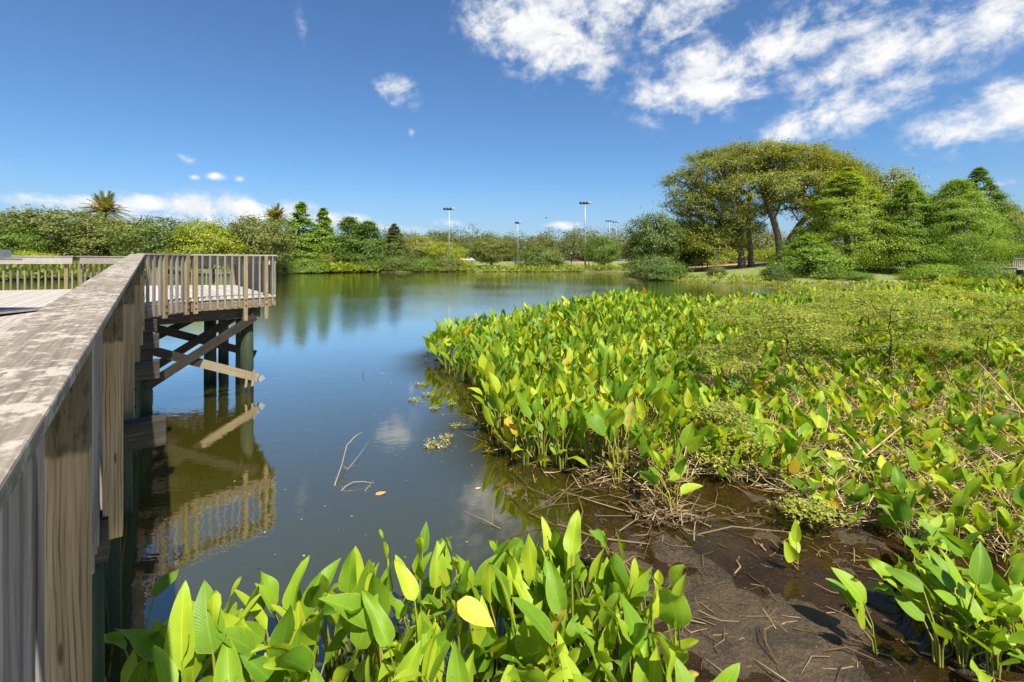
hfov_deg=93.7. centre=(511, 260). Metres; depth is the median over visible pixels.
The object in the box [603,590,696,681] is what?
fire flag plant
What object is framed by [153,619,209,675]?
fire flag plant
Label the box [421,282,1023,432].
marsh bed
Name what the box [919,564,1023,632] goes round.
fire flag plant
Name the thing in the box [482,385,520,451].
fire flag plant
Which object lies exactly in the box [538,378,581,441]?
fire flag plant
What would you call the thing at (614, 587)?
fire flag plant
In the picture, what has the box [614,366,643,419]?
fire flag plant
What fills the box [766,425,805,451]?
fire flag plant
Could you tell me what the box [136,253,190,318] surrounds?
platform railing
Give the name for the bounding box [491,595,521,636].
fire flag plant
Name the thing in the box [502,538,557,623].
fire flag plant
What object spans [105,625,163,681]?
fire flag plant
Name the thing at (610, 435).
fire flag plant
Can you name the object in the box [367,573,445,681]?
fire flag plant
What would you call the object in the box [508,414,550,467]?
fire flag plant
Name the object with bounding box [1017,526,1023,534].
fire flag plant
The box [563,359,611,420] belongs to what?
fire flag plant
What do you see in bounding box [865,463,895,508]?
fire flag plant
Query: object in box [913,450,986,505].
fire flag plant
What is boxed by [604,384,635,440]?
fire flag plant
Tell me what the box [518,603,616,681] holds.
fire flag plant
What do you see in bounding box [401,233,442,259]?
tree
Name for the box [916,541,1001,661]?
fire flag plant
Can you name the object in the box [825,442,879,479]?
fire flag plant
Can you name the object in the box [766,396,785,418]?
fire flag plant
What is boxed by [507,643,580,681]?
fire flag plant
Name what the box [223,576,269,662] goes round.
fire flag plant
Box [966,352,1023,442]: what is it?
dry reeds
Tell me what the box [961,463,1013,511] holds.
fire flag plant
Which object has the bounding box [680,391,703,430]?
fire flag plant
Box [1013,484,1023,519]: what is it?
fire flag plant
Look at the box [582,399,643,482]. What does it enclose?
fire flag plant
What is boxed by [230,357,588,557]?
floating specks
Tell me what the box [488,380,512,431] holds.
fire flag plant
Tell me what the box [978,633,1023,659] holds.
fire flag plant
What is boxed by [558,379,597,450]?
fire flag plant
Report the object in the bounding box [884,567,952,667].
fire flag plant
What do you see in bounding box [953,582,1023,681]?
fire flag plant
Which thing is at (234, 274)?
platform railing
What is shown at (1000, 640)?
fire flag plant
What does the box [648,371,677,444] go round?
fire flag plant
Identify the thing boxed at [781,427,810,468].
fire flag plant
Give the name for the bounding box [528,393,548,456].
fire flag plant
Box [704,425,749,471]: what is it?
fire flag plant
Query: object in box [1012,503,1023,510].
fire flag plant
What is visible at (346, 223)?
cypress tree
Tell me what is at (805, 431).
fire flag plant
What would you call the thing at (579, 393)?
fire flag plant
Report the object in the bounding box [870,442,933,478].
fire flag plant
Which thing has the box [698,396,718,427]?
fire flag plant
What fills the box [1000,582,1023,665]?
fire flag plant
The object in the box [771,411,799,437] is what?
fire flag plant
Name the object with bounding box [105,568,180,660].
fire flag plant
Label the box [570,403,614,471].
fire flag plant
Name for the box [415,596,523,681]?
fire flag plant
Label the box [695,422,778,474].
feathery shrub
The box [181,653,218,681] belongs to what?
fire flag plant
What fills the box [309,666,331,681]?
fire flag plant
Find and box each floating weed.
[409,397,423,401]
[422,392,432,396]
[422,437,449,448]
[428,405,440,410]
[439,433,454,439]
[449,421,466,427]
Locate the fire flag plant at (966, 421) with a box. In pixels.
[955,407,986,444]
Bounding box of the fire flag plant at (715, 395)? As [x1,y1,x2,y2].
[713,387,728,424]
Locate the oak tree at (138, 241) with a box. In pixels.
[92,213,211,257]
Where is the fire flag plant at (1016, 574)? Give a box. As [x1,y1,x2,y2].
[963,557,1023,630]
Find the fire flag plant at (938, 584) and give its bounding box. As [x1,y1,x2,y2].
[918,575,963,642]
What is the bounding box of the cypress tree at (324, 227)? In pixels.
[303,207,343,262]
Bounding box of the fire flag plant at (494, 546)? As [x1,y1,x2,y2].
[489,538,547,618]
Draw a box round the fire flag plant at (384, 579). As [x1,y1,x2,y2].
[369,568,389,674]
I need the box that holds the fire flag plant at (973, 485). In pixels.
[930,473,982,517]
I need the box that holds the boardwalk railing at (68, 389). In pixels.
[0,254,145,681]
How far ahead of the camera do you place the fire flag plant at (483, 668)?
3.52 m
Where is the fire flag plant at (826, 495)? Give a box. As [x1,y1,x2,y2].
[809,488,873,526]
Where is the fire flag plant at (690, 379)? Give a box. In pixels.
[683,371,710,422]
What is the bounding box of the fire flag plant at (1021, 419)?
[1011,413,1023,433]
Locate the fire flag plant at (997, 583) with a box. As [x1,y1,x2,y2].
[961,571,1019,634]
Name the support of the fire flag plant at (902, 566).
in the water
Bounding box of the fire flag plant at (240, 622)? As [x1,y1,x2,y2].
[201,610,244,676]
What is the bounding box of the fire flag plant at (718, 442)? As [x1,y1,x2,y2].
[700,427,731,474]
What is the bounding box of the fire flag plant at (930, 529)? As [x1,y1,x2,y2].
[919,518,983,558]
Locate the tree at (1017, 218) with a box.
[981,210,1023,257]
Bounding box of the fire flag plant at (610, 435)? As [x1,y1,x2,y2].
[604,407,616,477]
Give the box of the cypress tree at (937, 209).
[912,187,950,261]
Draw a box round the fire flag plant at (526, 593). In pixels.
[512,554,549,641]
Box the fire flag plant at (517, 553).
[451,538,522,615]
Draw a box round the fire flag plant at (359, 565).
[327,545,379,625]
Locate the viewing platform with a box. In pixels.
[0,285,275,414]
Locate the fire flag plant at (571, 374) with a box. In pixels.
[555,365,579,412]
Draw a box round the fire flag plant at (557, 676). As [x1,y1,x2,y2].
[543,667,566,681]
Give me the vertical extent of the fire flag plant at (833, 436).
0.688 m
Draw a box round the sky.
[0,0,1023,260]
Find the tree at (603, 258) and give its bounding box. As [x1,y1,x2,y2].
[580,235,625,268]
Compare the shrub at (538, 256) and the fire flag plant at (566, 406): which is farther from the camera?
the shrub at (538, 256)
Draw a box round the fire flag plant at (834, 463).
[813,457,846,491]
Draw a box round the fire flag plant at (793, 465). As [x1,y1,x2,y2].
[777,457,802,492]
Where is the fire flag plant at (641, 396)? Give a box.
[630,391,650,431]
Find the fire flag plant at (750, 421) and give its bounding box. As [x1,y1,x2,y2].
[741,419,768,459]
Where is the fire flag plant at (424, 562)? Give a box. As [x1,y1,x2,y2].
[379,529,431,631]
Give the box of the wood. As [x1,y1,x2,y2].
[0,215,1023,265]
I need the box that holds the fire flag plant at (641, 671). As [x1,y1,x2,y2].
[598,638,648,681]
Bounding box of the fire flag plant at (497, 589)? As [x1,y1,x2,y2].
[487,562,567,672]
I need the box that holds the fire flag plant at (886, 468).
[873,455,914,486]
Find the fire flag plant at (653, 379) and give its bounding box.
[637,367,667,427]
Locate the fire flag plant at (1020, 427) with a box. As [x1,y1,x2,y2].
[1002,420,1023,439]
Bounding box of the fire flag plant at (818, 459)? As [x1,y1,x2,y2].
[797,447,825,474]
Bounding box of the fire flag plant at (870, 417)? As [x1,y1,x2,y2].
[866,403,886,433]
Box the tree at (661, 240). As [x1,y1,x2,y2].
[621,207,688,260]
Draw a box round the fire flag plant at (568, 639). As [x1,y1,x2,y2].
[560,612,593,681]
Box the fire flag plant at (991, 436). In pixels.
[978,427,999,456]
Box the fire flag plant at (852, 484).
[825,477,868,520]
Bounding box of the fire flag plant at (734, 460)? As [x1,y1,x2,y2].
[700,425,743,482]
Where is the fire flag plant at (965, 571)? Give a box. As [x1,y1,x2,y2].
[924,550,969,595]
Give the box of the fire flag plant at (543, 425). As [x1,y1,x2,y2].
[531,381,546,447]
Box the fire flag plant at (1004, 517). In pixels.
[972,506,1020,550]
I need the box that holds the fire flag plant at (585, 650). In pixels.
[500,609,613,681]
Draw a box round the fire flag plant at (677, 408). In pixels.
[644,396,690,450]
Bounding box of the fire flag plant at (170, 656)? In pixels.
[153,580,194,681]
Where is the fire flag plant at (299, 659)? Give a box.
[248,593,377,681]
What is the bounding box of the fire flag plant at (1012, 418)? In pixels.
[980,414,1020,430]
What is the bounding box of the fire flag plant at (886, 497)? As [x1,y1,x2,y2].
[870,465,916,533]
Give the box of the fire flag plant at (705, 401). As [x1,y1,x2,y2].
[685,392,729,427]
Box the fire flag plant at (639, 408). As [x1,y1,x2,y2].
[636,396,668,461]
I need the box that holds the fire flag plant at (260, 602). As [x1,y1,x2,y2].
[211,596,267,675]
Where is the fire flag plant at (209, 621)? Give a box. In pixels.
[180,580,225,681]
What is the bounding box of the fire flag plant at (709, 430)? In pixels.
[686,425,724,466]
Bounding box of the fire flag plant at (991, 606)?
[973,588,1022,672]
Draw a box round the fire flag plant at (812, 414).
[806,409,839,440]
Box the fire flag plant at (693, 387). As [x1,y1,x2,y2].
[652,382,699,441]
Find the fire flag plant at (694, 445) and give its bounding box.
[647,391,702,461]
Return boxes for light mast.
[443,207,454,262]
[515,221,520,256]
[579,202,590,264]
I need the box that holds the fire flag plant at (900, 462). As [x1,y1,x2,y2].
[855,447,908,486]
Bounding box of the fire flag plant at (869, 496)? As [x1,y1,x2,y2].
[859,482,901,525]
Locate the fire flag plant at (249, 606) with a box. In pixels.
[191,592,267,681]
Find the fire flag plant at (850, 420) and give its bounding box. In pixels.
[826,403,853,438]
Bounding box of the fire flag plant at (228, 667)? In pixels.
[213,641,251,681]
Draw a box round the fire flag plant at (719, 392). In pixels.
[700,382,735,424]
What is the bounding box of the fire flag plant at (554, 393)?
[537,385,558,440]
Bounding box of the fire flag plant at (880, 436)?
[854,418,898,455]
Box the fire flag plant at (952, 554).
[925,520,966,557]
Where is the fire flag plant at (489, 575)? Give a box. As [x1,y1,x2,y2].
[467,550,523,667]
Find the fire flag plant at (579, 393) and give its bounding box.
[555,372,583,435]
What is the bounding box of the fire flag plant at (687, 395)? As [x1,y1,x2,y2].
[668,388,706,455]
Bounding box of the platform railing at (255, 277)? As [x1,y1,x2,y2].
[237,256,275,307]
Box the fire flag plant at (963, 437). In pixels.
[946,424,988,460]
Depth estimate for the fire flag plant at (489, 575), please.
3.78 m
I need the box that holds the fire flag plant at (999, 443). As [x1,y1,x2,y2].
[975,426,1023,464]
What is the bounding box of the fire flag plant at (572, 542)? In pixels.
[531,510,606,669]
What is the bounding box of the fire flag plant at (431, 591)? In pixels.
[383,586,440,649]
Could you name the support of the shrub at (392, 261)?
on the ground
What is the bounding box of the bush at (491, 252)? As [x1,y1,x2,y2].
[468,237,516,266]
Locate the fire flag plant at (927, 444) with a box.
[891,436,933,474]
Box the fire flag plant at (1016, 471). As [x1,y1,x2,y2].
[977,465,1022,510]
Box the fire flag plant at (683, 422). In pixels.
[666,409,692,463]
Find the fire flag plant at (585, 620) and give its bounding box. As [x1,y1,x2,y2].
[549,595,622,681]
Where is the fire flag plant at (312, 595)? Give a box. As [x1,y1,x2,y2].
[303,562,374,670]
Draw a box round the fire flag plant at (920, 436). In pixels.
[906,426,962,448]
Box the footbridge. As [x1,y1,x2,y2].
[1003,258,1023,277]
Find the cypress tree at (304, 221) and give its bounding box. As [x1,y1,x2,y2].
[282,201,334,261]
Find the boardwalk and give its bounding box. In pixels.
[0,311,165,681]
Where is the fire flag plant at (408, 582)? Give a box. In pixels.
[389,560,461,667]
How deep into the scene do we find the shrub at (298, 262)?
128.64 m
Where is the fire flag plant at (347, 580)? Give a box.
[318,548,356,643]
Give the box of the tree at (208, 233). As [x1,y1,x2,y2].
[153,218,256,275]
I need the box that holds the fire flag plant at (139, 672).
[128,649,163,681]
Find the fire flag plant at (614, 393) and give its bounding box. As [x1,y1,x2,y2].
[608,376,637,449]
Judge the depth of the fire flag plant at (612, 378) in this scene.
10.19 m
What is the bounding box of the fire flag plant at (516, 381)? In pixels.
[486,367,524,418]
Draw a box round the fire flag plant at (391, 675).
[375,642,399,681]
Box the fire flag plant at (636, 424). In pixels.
[631,416,656,487]
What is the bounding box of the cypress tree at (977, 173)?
[929,166,1023,265]
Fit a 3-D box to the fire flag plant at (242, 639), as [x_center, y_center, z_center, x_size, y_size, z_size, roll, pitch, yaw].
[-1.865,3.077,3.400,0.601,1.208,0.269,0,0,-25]
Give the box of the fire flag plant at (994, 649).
[914,599,1006,666]
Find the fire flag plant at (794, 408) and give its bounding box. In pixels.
[778,404,798,432]
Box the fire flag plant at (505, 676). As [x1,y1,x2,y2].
[438,656,513,681]
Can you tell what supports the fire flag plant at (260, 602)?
in the water
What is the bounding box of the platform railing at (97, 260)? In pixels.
[76,256,151,285]
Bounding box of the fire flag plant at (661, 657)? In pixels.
[631,646,663,681]
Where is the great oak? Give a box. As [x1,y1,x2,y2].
[651,135,883,267]
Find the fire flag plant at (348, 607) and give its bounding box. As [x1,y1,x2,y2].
[317,574,397,681]
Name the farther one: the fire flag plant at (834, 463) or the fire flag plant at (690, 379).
the fire flag plant at (690, 379)
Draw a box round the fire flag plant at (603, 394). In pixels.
[576,386,613,461]
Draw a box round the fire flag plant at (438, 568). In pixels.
[371,536,446,645]
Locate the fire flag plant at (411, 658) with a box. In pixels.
[365,639,421,681]
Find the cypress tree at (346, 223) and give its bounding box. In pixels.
[327,216,370,262]
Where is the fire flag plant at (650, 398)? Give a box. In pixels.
[636,376,655,426]
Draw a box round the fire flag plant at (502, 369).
[496,362,508,390]
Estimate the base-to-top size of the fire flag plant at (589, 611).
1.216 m
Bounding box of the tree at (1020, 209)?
[985,192,1023,260]
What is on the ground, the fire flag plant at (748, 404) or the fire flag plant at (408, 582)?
the fire flag plant at (748, 404)
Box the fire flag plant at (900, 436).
[893,425,916,443]
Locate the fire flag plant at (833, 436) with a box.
[811,417,846,455]
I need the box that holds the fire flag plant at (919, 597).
[907,587,1006,651]
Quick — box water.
[0,272,926,681]
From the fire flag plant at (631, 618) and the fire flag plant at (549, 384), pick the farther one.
the fire flag plant at (549, 384)
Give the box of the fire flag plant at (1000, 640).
[948,584,1008,659]
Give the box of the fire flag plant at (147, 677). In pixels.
[143,665,154,681]
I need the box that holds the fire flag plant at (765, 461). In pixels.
[734,432,779,484]
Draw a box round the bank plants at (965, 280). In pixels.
[0,260,1023,291]
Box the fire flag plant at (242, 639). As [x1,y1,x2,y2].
[197,605,294,681]
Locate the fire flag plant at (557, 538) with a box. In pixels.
[547,524,603,597]
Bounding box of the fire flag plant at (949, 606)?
[944,590,970,633]
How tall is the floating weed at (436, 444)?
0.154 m
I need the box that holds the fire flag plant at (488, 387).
[485,381,502,428]
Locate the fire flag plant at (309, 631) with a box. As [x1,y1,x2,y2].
[285,608,347,681]
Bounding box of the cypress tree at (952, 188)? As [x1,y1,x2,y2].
[901,177,1023,274]
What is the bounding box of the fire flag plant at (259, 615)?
[233,555,309,655]
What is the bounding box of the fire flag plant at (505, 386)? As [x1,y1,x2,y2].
[499,374,526,423]
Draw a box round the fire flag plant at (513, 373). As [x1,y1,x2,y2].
[505,362,527,417]
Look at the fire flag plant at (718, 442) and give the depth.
7.66 m
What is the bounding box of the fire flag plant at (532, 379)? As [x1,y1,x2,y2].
[527,364,545,421]
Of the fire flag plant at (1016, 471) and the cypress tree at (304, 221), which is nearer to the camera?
the fire flag plant at (1016, 471)
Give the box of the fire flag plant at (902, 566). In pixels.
[894,558,964,590]
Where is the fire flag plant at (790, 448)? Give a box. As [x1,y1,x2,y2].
[764,431,797,483]
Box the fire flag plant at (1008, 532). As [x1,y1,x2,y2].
[963,517,1016,565]
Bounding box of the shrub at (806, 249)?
[755,235,867,277]
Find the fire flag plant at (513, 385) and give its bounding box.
[510,375,535,433]
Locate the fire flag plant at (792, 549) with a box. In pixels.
[784,519,801,568]
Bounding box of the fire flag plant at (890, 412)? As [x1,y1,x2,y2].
[876,403,919,430]
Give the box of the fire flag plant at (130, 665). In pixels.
[120,649,180,681]
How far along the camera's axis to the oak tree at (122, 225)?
111.02 m
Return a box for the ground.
[0,261,1023,681]
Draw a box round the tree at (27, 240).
[0,226,56,254]
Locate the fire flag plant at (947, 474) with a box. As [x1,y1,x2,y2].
[905,447,954,498]
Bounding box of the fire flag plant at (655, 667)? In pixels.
[572,621,662,681]
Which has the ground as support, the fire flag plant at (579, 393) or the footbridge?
the footbridge
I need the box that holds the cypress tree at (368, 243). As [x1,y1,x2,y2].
[346,220,393,266]
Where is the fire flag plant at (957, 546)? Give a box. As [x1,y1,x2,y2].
[935,527,1023,584]
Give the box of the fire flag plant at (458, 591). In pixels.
[441,544,516,660]
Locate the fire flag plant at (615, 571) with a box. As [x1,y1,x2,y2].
[603,552,654,678]
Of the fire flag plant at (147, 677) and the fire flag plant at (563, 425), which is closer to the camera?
the fire flag plant at (147, 677)
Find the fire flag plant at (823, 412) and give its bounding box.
[815,401,860,455]
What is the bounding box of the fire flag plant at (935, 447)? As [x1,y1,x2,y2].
[907,435,949,473]
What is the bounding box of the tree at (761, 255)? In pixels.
[735,246,830,261]
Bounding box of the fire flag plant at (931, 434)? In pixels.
[892,428,941,466]
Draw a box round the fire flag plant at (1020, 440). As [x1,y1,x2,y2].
[984,424,1023,451]
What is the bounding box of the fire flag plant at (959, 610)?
[934,585,1022,668]
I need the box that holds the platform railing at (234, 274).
[156,265,235,284]
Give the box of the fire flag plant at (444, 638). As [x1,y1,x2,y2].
[414,612,455,681]
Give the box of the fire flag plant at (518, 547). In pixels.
[516,529,570,586]
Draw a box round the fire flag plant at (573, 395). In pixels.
[563,382,587,444]
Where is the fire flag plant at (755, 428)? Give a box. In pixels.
[748,423,765,467]
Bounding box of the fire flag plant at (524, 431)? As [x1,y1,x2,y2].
[513,380,542,460]
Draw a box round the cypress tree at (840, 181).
[775,166,940,270]
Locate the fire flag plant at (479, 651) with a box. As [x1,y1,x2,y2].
[422,613,489,681]
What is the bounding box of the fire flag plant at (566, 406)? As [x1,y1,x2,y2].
[548,396,580,456]
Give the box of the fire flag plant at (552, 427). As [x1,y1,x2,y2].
[532,390,583,468]
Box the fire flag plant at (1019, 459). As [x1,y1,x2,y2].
[982,454,1023,470]
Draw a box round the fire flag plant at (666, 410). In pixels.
[648,402,669,469]
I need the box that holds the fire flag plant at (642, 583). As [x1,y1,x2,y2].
[609,564,673,681]
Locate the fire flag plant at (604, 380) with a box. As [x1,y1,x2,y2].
[598,375,610,389]
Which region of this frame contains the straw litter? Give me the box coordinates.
[452,341,1023,569]
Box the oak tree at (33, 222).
[0,204,123,255]
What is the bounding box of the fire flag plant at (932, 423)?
[886,411,945,436]
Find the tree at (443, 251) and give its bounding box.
[419,241,470,259]
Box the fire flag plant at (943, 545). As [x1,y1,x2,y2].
[915,540,954,564]
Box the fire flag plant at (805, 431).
[776,422,813,483]
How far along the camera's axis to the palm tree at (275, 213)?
127.46 m
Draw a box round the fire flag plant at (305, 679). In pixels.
[289,673,307,681]
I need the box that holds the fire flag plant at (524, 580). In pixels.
[522,539,548,652]
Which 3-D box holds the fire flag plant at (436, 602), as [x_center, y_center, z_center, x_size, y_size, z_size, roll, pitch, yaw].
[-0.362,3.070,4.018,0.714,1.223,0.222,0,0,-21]
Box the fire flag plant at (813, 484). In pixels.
[789,475,837,503]
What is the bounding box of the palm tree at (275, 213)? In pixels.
[259,203,294,231]
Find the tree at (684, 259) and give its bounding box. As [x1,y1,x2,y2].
[670,235,717,267]
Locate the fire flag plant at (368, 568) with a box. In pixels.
[323,558,400,658]
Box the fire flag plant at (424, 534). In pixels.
[392,521,443,622]
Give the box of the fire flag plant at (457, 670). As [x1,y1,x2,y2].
[446,639,469,681]
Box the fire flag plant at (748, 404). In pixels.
[740,394,763,433]
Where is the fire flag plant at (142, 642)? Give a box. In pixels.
[115,607,244,681]
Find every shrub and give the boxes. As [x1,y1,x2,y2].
[11,249,64,255]
[276,255,298,273]
[286,257,329,272]
[314,253,339,262]
[346,257,391,270]
[376,253,414,270]
[404,256,438,270]
[430,254,466,270]
[458,259,476,270]
[506,244,573,266]
[618,253,697,278]
[643,258,687,280]
[661,295,872,403]
[682,400,758,434]
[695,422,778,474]
[705,265,728,274]
[716,283,853,343]
[755,235,867,277]
[758,263,796,280]
[764,488,856,534]
[782,287,1013,375]
[789,289,984,353]
[819,270,884,279]
[848,284,1023,327]
[890,263,971,280]
[893,292,1023,369]
[953,263,1015,276]
[955,295,1023,335]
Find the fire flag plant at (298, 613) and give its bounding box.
[270,590,364,666]
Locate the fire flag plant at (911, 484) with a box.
[892,479,930,521]
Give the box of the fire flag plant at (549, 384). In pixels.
[534,363,569,418]
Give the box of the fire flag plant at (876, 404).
[860,398,885,430]
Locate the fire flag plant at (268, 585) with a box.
[255,557,341,623]
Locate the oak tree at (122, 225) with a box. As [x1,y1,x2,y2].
[82,215,167,257]
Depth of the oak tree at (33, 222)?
103.47 m
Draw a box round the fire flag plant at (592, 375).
[561,363,596,409]
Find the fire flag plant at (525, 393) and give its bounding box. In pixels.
[495,385,530,454]
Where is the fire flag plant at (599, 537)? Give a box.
[589,529,626,559]
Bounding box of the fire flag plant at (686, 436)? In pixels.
[654,421,693,494]
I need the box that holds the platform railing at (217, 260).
[190,254,276,320]
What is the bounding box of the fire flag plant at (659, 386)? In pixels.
[640,376,679,434]
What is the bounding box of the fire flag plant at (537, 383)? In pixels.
[516,368,551,437]
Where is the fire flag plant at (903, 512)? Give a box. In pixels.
[892,494,954,561]
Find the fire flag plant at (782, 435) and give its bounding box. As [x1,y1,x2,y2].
[755,421,788,466]
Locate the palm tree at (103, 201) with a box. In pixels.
[76,190,133,253]
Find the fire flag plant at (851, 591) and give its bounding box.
[825,567,877,655]
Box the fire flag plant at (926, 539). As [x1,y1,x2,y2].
[898,534,951,572]
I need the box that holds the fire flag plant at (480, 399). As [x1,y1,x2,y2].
[472,395,497,435]
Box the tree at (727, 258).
[674,248,763,264]
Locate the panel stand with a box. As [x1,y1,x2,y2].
[0,250,42,313]
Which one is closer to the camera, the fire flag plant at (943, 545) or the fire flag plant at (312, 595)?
the fire flag plant at (312, 595)
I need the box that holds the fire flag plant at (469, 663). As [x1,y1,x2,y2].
[465,648,474,681]
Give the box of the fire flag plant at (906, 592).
[886,579,948,628]
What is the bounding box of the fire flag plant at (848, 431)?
[834,422,880,465]
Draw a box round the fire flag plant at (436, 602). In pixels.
[426,559,502,653]
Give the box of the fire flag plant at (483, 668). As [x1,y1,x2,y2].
[390,625,506,681]
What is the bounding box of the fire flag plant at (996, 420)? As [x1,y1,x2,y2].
[967,402,1008,431]
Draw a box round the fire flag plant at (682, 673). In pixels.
[674,657,693,681]
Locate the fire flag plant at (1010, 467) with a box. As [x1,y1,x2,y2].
[982,456,1023,495]
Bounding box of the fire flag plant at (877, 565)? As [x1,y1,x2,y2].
[865,557,931,610]
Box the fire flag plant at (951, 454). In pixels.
[933,439,991,499]
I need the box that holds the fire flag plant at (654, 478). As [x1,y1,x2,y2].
[638,443,702,514]
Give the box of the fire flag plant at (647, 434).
[634,416,674,481]
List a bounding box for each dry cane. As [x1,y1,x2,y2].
[838,426,901,483]
[978,362,1023,414]
[992,405,1023,413]
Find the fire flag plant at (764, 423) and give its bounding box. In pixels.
[746,414,780,431]
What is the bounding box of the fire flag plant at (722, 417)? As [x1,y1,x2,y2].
[719,412,741,448]
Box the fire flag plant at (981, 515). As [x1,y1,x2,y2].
[948,503,990,548]
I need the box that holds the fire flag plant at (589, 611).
[565,590,604,665]
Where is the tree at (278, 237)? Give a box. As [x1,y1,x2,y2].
[215,211,303,264]
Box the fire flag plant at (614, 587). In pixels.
[592,557,652,681]
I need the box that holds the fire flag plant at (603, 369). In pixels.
[581,352,629,395]
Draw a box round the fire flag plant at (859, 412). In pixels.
[824,397,868,426]
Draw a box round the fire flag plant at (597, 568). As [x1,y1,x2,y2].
[564,548,608,644]
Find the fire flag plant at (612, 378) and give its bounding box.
[600,370,618,403]
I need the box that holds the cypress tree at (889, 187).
[833,158,934,254]
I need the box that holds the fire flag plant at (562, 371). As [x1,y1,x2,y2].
[554,361,585,411]
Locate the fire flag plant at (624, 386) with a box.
[605,377,630,450]
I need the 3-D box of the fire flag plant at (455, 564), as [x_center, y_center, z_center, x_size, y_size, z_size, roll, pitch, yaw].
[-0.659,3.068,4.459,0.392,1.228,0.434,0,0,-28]
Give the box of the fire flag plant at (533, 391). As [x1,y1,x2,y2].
[528,386,559,455]
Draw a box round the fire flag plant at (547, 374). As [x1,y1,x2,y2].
[543,364,567,385]
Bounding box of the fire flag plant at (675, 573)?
[615,527,684,628]
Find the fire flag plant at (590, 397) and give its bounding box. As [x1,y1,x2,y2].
[551,386,595,463]
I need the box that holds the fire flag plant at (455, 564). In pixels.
[421,530,459,622]
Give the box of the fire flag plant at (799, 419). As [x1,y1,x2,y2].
[793,407,827,453]
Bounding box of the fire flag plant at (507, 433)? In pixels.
[492,413,532,461]
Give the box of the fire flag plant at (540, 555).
[513,537,588,620]
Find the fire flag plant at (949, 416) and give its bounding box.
[932,409,960,434]
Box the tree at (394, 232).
[380,223,412,265]
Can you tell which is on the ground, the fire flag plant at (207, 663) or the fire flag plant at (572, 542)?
the fire flag plant at (572, 542)
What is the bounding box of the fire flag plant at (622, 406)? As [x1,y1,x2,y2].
[567,372,625,467]
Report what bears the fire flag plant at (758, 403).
on the ground
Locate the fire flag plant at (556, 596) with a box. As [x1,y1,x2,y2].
[511,559,622,681]
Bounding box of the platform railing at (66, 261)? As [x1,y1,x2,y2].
[0,256,75,289]
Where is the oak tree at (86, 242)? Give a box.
[38,215,140,260]
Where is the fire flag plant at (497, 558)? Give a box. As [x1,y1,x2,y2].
[421,538,511,681]
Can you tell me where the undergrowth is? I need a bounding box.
[577,303,1023,550]
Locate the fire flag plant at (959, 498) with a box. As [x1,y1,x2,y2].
[915,487,986,552]
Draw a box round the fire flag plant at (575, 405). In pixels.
[568,397,600,457]
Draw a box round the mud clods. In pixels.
[601,507,1005,681]
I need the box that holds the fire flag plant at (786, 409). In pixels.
[780,396,806,422]
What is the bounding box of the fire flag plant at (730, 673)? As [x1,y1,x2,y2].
[648,572,739,681]
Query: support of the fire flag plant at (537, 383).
on the ground
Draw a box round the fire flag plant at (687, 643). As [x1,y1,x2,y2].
[648,633,698,681]
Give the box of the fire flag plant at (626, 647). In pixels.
[575,582,647,681]
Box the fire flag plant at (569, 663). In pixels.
[562,650,609,681]
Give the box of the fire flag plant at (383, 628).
[361,589,443,681]
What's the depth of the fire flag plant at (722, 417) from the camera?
8.62 m
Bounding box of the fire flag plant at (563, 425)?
[545,407,591,473]
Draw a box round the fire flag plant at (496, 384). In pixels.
[488,372,506,442]
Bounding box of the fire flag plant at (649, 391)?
[602,374,658,456]
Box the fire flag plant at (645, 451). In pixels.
[639,436,687,492]
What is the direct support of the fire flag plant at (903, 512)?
in the water
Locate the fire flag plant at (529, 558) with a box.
[509,515,570,618]
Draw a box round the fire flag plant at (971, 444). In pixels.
[944,440,985,467]
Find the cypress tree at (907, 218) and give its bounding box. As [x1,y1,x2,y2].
[848,179,978,271]
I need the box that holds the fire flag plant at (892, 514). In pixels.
[877,503,942,548]
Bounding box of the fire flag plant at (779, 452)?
[768,451,782,477]
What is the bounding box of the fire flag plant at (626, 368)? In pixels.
[615,353,652,408]
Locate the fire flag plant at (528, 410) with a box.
[517,391,566,468]
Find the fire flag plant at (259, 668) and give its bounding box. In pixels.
[239,610,318,681]
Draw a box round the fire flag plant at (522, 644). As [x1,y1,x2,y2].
[496,569,542,681]
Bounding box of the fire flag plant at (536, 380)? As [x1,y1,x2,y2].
[528,370,545,388]
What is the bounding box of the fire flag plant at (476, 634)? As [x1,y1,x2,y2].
[468,594,521,681]
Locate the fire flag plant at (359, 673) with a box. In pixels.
[353,571,388,681]
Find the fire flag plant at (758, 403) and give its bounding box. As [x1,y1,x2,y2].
[733,398,779,430]
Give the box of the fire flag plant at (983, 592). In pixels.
[912,559,1009,630]
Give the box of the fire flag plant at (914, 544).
[896,535,925,573]
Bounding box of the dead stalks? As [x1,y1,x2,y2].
[432,447,1023,681]
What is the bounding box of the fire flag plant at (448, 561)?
[407,539,451,631]
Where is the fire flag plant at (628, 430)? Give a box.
[604,402,645,466]
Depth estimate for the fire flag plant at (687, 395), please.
8.59 m
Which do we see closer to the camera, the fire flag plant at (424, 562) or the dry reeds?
the fire flag plant at (424, 562)
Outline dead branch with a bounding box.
[334,432,373,490]
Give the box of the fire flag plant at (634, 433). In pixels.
[627,424,663,480]
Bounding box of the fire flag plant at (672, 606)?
[648,586,691,663]
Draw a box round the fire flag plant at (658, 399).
[639,380,664,429]
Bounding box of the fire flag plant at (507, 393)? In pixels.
[493,380,516,422]
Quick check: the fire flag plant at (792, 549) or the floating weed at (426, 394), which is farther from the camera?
the floating weed at (426, 394)
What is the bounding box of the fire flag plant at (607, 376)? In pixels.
[596,364,622,410]
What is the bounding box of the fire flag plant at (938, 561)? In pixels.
[906,547,1008,648]
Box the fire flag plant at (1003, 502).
[986,494,1023,539]

